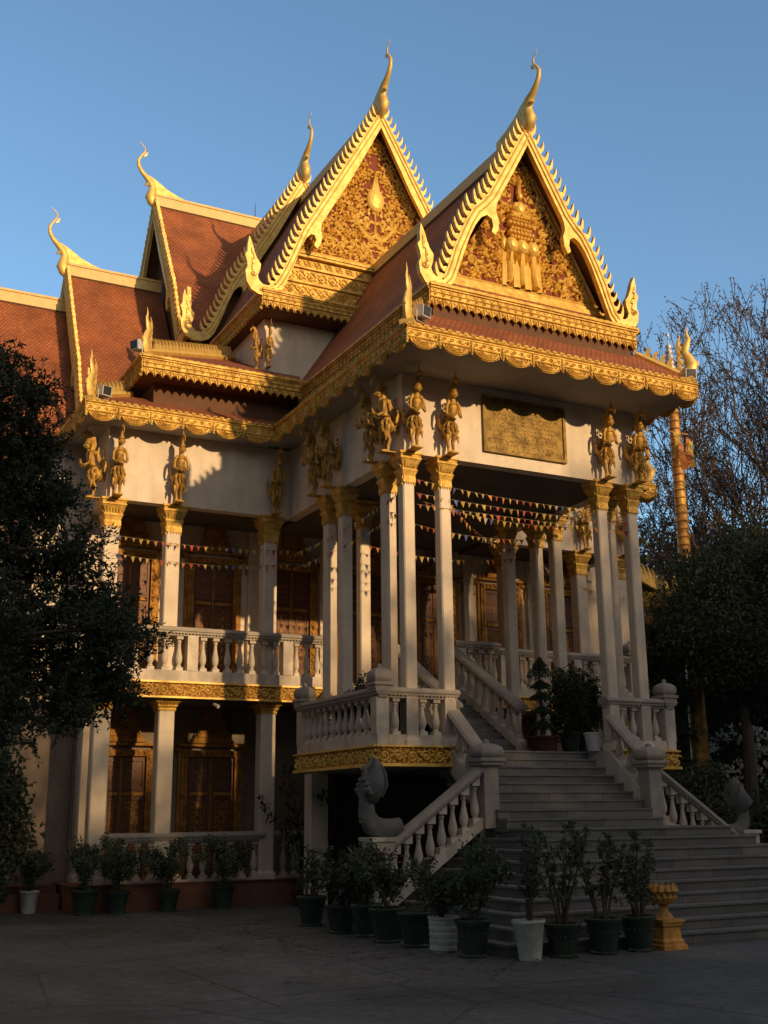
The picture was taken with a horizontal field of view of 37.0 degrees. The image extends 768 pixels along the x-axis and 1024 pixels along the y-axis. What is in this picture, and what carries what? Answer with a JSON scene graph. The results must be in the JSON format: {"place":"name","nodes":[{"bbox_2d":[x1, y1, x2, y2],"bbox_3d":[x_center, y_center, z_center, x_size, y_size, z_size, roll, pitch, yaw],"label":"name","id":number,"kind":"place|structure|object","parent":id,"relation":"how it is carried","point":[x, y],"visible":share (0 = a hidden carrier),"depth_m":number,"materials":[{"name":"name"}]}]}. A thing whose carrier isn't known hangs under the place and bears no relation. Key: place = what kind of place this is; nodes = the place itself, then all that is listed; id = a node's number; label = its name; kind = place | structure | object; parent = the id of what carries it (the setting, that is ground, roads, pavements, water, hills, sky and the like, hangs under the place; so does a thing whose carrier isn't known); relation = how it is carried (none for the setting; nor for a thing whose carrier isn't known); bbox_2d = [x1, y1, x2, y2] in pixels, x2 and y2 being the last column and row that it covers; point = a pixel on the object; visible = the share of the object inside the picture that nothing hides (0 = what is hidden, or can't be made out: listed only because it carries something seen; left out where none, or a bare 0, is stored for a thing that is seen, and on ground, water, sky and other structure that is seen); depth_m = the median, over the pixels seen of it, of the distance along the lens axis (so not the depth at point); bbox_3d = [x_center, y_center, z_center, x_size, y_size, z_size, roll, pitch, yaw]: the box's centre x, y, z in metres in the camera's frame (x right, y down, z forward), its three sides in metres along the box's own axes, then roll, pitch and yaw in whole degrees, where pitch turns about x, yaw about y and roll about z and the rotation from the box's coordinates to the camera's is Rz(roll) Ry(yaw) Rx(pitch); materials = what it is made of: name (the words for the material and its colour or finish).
{"place":"outdoors","nodes":[
{"label":"outdoors","id":0,"kind":"place"},
{"bbox_2d":[0,904,767,1023],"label":"ground","id":1,"kind":"structure","parent":0,"point":[166,978],"depth_m":12.23,"materials":[{"name":"concrete"}]},
{"bbox_2d":[0,747,50,906],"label":"tree","id":2,"kind":"object","parent":1,"relation":"on","point":[9,805],"visible":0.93,"depth_m":20.93,"materials":[{"name":"green plant"}]},
{"bbox_2d":[2,841,55,913],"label":"potted plant","id":3,"kind":"object","parent":1,"relation":"on","point":[28,897],"visible":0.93,"depth_m":21.11,"materials":[{"name":"green plant"}]},
{"bbox_2d":[65,834,104,915],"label":"potted plant","id":4,"kind":"object","parent":1,"relation":"on","point":[84,899],"visible":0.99,"depth_m":20.58,"materials":[{"name":"green plant"}]},
{"bbox_2d":[0,336,176,798],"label":"tree","id":5,"kind":"object","parent":1,"relation":"on","point":[97,620],"visible":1,"depth_m":10.26,"materials":[{"name":"green plant"}]},
{"bbox_2d":[84,832,154,913],"bbox_3d":[-4.891,6.606,21.002,0.967,1.453,1.343,9,-18,-33],"label":"potted plant","id":6,"kind":"object","parent":1,"relation":"on","point":[117,897],"visible":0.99,"depth_m":20.75,"materials":[{"name":"green plant"}]},
{"bbox_2d":[143,834,198,911],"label":"potted plant","id":7,"kind":"object","parent":1,"relation":"on","point":[166,868],"visible":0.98,"depth_m":21.19,"materials":[{"name":"green plant"}]},
{"bbox_2d":[192,833,254,908],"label":"potted plant","id":8,"kind":"object","parent":1,"relation":"on","point":[222,893],"visible":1,"depth_m":21.67,"materials":[{"name":"green plant"}]},
{"bbox_2d":[255,762,346,906],"bbox_3d":[-1.337,6.256,22.323,2.034,2.738,1.880,7,-17,-26],"label":"potted plant","id":9,"kind":"object","parent":1,"relation":"on","point":[294,893],"visible":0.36,"depth_m":22.17,"materials":[{"name":"green plant"}]},
{"bbox_2d":[288,843,332,926],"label":"potted plant","id":10,"kind":"object","parent":1,"relation":"on","point":[311,907],"visible":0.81,"depth_m":18.21,"materials":[{"name":"green plant"}]},
{"bbox_2d":[310,846,359,933],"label":"potted plant","id":11,"kind":"object","parent":1,"relation":"on","point":[339,911],"visible":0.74,"depth_m":16.95,"materials":[{"name":"green plant"}]},
{"bbox_2d":[0,41,699,913],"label":"temple","id":12,"kind":"structure","parent":1,"relation":"on","point":[294,377],"depth_m":23.33,"materials":[{"name":"paint"}]},
{"bbox_2d":[96,384,111,399],"bbox_3d":[-5.617,-2.400,23.014,0.250,0.329,0.264,-13,-19,40],"label":"floodlight","id":13,"kind":"object","parent":12,"relation":"on","point":[104,391],"visible":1,"depth_m":22.94,"materials":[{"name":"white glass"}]},
{"bbox_2d":[130,339,143,355],"bbox_3d":[-5.140,-3.451,23.912,0.264,0.329,0.250,-9,-17,30],"label":"floodlight","id":14,"kind":"object","parent":12,"relation":"attached to","point":[136,345],"visible":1,"depth_m":23.84,"materials":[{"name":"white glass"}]},
{"bbox_2d":[115,553,289,570],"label":"bunting string","id":15,"kind":"object","parent":12,"relation":"hanging from","point":[183,564],"visible":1,"depth_m":23.46,"materials":[{"name":"multicoloured fabric"}]},
{"bbox_2d":[117,535,290,555],"bbox_3d":[-3.676,0.732,23.625,3.751,0.220,0.100,7,-16,-26],"label":"bunting string","id":16,"kind":"object","parent":12,"relation":"hanging from","point":[226,549],"visible":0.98,"depth_m":23.62,"materials":[{"name":"multicoloured fabric"}]},
{"bbox_2d":[329,689,350,736],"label":"potted plant","id":17,"kind":"object","parent":12,"relation":"on","point":[336,714],"visible":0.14,"depth_m":20.71,"materials":[{"name":"green plant"}]},
{"bbox_2d":[290,494,396,558],"bbox_3d":[-0.898,0.378,22.423,0.109,0.304,4.901,7,-17,-26],"label":"bunting string","id":18,"kind":"object","parent":12,"relation":"hanging from","point":[361,519],"visible":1,"depth_m":22.08,"materials":[{"name":"multicoloured fabric"}]},
{"bbox_2d":[289,514,397,571],"bbox_3d":[-0.896,0.707,22.335,0.091,0.286,4.901,7,-17,-27],"label":"bunting string","id":19,"kind":"object","parent":12,"relation":"hanging from","point":[368,532],"visible":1,"depth_m":21.83,"materials":[{"name":"multicoloured fabric"}]},
{"bbox_2d":[348,673,370,732],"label":"potted plant","id":20,"kind":"object","parent":12,"relation":"on","point":[360,681],"visible":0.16,"depth_m":19.99,"materials":[{"name":"green plant"}]},
{"bbox_2d":[413,304,430,322],"bbox_3d":[0.658,-3.416,19.714,0.250,0.329,0.264,-13,-19,40],"label":"floodlight","id":21,"kind":"object","parent":12,"relation":"on","point":[421,311],"visible":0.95,"depth_m":19.64,"materials":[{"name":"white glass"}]},
{"bbox_2d":[368,545,512,564],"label":"bunting string","id":22,"kind":"object","parent":12,"relation":"hanging from","point":[458,561],"visible":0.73,"depth_m":24.16,"materials":[{"name":"multicoloured fabric"}]},
{"bbox_2d":[415,524,546,544],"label":"bunting string","id":23,"kind":"object","parent":12,"relation":"hanging from","point":[497,540],"visible":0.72,"depth_m":23.02,"materials":[{"name":"multicoloured fabric"}]},
{"bbox_2d":[450,502,512,552],"bbox_3d":[1.909,0.376,22.707,0.080,0.412,4.611,-6,-16,21],"label":"bunting string","id":24,"kind":"object","parent":12,"relation":"hanging from","point":[467,524],"visible":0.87,"depth_m":22.66,"materials":[{"name":"multicoloured fabric"}]},
{"bbox_2d":[423,501,572,531],"bbox_3d":[2.256,0.144,22.086,3.502,0.286,0.072,7,-17,-28],"label":"bunting string","id":25,"kind":"object","parent":12,"relation":"hanging from","point":[535,526],"visible":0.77,"depth_m":22.11,"materials":[{"name":"multicoloured fabric"}]},
{"bbox_2d":[416,479,625,515],"bbox_3d":[2.653,-0.200,21.320,4.751,0.258,0.091,7,-17,-27],"label":"bunting string","id":26,"kind":"object","parent":12,"relation":"hanging from","point":[530,503],"visible":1,"depth_m":21.23,"materials":[{"name":"multicoloured fabric"}]},
{"bbox_2d":[418,504,627,536],"bbox_3d":[2.665,0.188,21.202,4.751,0.148,0.093,7,-17,-27],"label":"bunting string","id":27,"kind":"object","parent":12,"relation":"hanging from","point":[518,519],"visible":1,"depth_m":21.05,"materials":[{"name":"multicoloured fabric"}]},
{"bbox_2d":[418,493,627,526],"bbox_3d":[2.658,0.020,21.258,4.751,0.196,0.086,7,-17,-27],"label":"bunting string","id":28,"kind":"object","parent":12,"relation":"hanging from","point":[497,508],"visible":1,"depth_m":21.12,"materials":[{"name":"multicoloured fabric"}]},
{"bbox_2d":[525,657,560,750],"bbox_3d":[2.989,3.635,21.625,0.690,1.823,0.687,7,-17,-26],"label":"bonsai tree","id":29,"kind":"object","parent":12,"relation":"on","point":[542,742],"visible":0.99,"depth_m":21.52,"materials":[{"name":"green plant"}]},
{"bbox_2d":[541,661,591,751],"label":"potted plant","id":30,"kind":"object","parent":12,"relation":"on","point":[566,715],"visible":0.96,"depth_m":21.96,"materials":[{"name":"green plant"}]},
{"bbox_2d":[560,664,603,751],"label":"potted plant","id":31,"kind":"object","parent":12,"relation":"on","point":[594,706],"visible":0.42,"depth_m":22.44,"materials":[{"name":"green plant"}]},
{"bbox_2d":[544,566,623,598],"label":"bunting string","id":32,"kind":"object","parent":12,"relation":"hanging from","point":[589,591],"visible":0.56,"depth_m":26.45,"materials":[{"name":"multicoloured fabric"}]},
{"bbox_2d":[683,368,696,379],"bbox_3d":[5.934,-2.645,22.297,0.264,0.329,0.250,2,-15,-8],"label":"floodlight","id":33,"kind":"object","parent":12,"relation":"attached to","point":[689,372],"visible":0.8,"depth_m":22.20,"materials":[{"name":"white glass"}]},
{"bbox_2d":[338,838,390,937],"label":"potted plant","id":34,"kind":"object","parent":1,"relation":"on","point":[363,926],"visible":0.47,"depth_m":16.39,"materials":[{"name":"green plant"}]},
{"bbox_2d":[344,843,408,943],"bbox_3d":[-0.170,5.243,15.791,0.845,1.343,1.097,-11,-18,33],"label":"potted plant","id":35,"kind":"object","parent":1,"relation":"on","point":[387,881],"visible":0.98,"depth_m":15.76,"materials":[{"name":"green plant"}]},
{"bbox_2d":[396,910,434,948],"bbox_3d":[0.421,5.527,15.169,0.511,0.462,0.515,7,-17,-26],"label":"flower pot","id":36,"kind":"object","parent":1,"relation":"on","point":[414,927],"visible":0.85,"depth_m":15.00,"materials":[{"name":"green ceramic"}]},
{"bbox_2d":[398,854,459,953],"bbox_3d":[0.630,4.953,14.517,0.731,1.205,0.895,7,-17,-26],"label":"potted plant","id":37,"kind":"object","parent":1,"relation":"on","point":[443,936],"visible":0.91,"depth_m":14.43,"materials":[{"name":"green plant"}]},
{"bbox_2d":[440,833,523,958],"bbox_3d":[1.202,4.724,14.171,0.950,1.492,1.048,-15,-20,43],"label":"potted plant","id":38,"kind":"object","parent":1,"relation":"on","point":[480,872],"visible":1,"depth_m":14.05,"materials":[{"name":"green plant"}]},
{"bbox_2d":[511,820,550,960],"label":"potted plant","id":39,"kind":"object","parent":1,"relation":"on","point":[528,930],"visible":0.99,"depth_m":13.63,"materials":[{"name":"green plant"}]},
{"bbox_2d":[530,820,590,958],"bbox_3d":[2.184,4.638,14.143,0.775,1.625,0.955,-1,-15,3],"label":"potted plant","id":40,"kind":"object","parent":1,"relation":"on","point":[562,936],"visible":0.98,"depth_m":13.94,"materials":[{"name":"green plant"}]},
{"bbox_2d":[354,709,767,957],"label":"entrance staircase","id":41,"kind":"structure","parent":1,"relation":"on","point":[714,869],"depth_m":17.95,"materials":[{"name":"grey stone"}]},
{"bbox_2d":[583,732,602,751],"bbox_3d":[3.864,4.243,21.145,0.368,0.339,0.368,7,-17,-26],"label":"flower pot","id":42,"kind":"object","parent":41,"relation":"on","point":[593,740],"visible":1,"depth_m":21.02,"materials":[{"name":"white ceramic"}]},
{"bbox_2d":[559,817,629,955],"bbox_3d":[2.734,4.689,14.419,0.965,1.659,0.545,7,-17,-26],"label":"potted plant","id":43,"kind":"object","parent":1,"relation":"on","point":[603,931],"visible":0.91,"depth_m":14.32,"materials":[{"name":"green plant"}]},
{"bbox_2d":[612,829,656,952],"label":"potted plant","id":44,"kind":"object","parent":1,"relation":"on","point":[638,928],"visible":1,"depth_m":14.46,"materials":[{"name":"green plant"}]},
{"bbox_2d":[648,882,687,950],"bbox_3d":[3.601,5.192,14.758,0.423,0.801,0.423,7,-17,-26],"label":"lotus pedestal","id":45,"kind":"object","parent":1,"relation":"on","point":[667,936],"visible":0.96,"depth_m":14.63,"materials":[{"name":"gold metal"}]},
{"bbox_2d":[645,619,702,815],"bbox_3d":[7.392,6.242,30.536,2.196,6.746,2.601,-3,-15,8],"label":"tree","id":46,"kind":"object","parent":1,"relation":"on","point":[656,661],"visible":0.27,"depth_m":30.39,"materials":[{"name":"green plant"}]},
{"bbox_2d":[638,515,722,738],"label":"tree","id":47,"kind":"object","parent":1,"relation":"on","point":[659,555],"visible":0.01,"depth_m":51.31,"materials":[{"name":"green plant"}]},
{"bbox_2d":[664,332,713,824],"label":"gilded pillar","id":48,"kind":"structure","parent":1,"relation":"on","point":[681,460],"depth_m":32.44,"materials":[{"name":"gold metal"}]},
{"bbox_2d":[631,275,767,566],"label":"tree","id":49,"kind":"object","parent":1,"relation":"on","point":[748,430],"visible":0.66,"depth_m":36.02,"materials":[{"name":"brown plant"}]},
{"bbox_2d":[638,418,767,729],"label":"tree","id":50,"kind":"object","parent":1,"relation":"on","point":[663,527],"visible":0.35,"depth_m":40.44,"materials":[{"name":"brown plant"}]},
{"bbox_2d":[642,523,767,828],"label":"tree","id":51,"kind":"object","parent":1,"relation":"on","point":[723,663],"visible":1,"depth_m":29.24,"materials":[{"name":"green plant"}]},
{"bbox_2d":[646,562,767,820],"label":"tree","id":52,"kind":"object","parent":1,"relation":"on","point":[712,729],"visible":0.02,"depth_m":36.59,"materials":[{"name":"green plant"}]},
{"bbox_2d":[665,757,758,825],"bbox_3d":[7.582,7.385,27.022,2.245,3.214,2.264,-9,-17,30],"label":"bush","id":53,"kind":"object","parent":1,"relation":"on","point":[705,794],"visible":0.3,"depth_m":26.96,"materials":[{"name":"green plant"}]},
{"bbox_2d":[668,504,767,741],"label":"tree","id":54,"kind":"object","parent":1,"relation":"on","point":[763,723],"visible":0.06,"depth_m":35.55,"materials":[{"name":"green plant"}]},
{"bbox_2d":[674,527,767,700],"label":"tree","id":55,"kind":"object","parent":1,"relation":"on","point":[742,555],"visible":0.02,"depth_m":34.22,"materials":[{"name":"green plant"}]},
{"bbox_2d":[709,723,767,838],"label":"flowering bush","id":56,"kind":"object","parent":1,"relation":"on","point":[733,761],"visible":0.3,"depth_m":31.02,"materials":[{"name":"green plant"}]},
{"bbox_2d":[726,778,767,842],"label":"potted plant","id":57,"kind":"object","parent":1,"relation":"on","point":[763,835],"visible":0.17,"depth_m":27.92,"materials":[{"name":"green plant"}]},
{"bbox_2d":[0,0,767,566],"label":"sky","id":58,"kind":"structure","parent":0,"point":[652,115],"materials":[{"name":"blue"}]}
]}

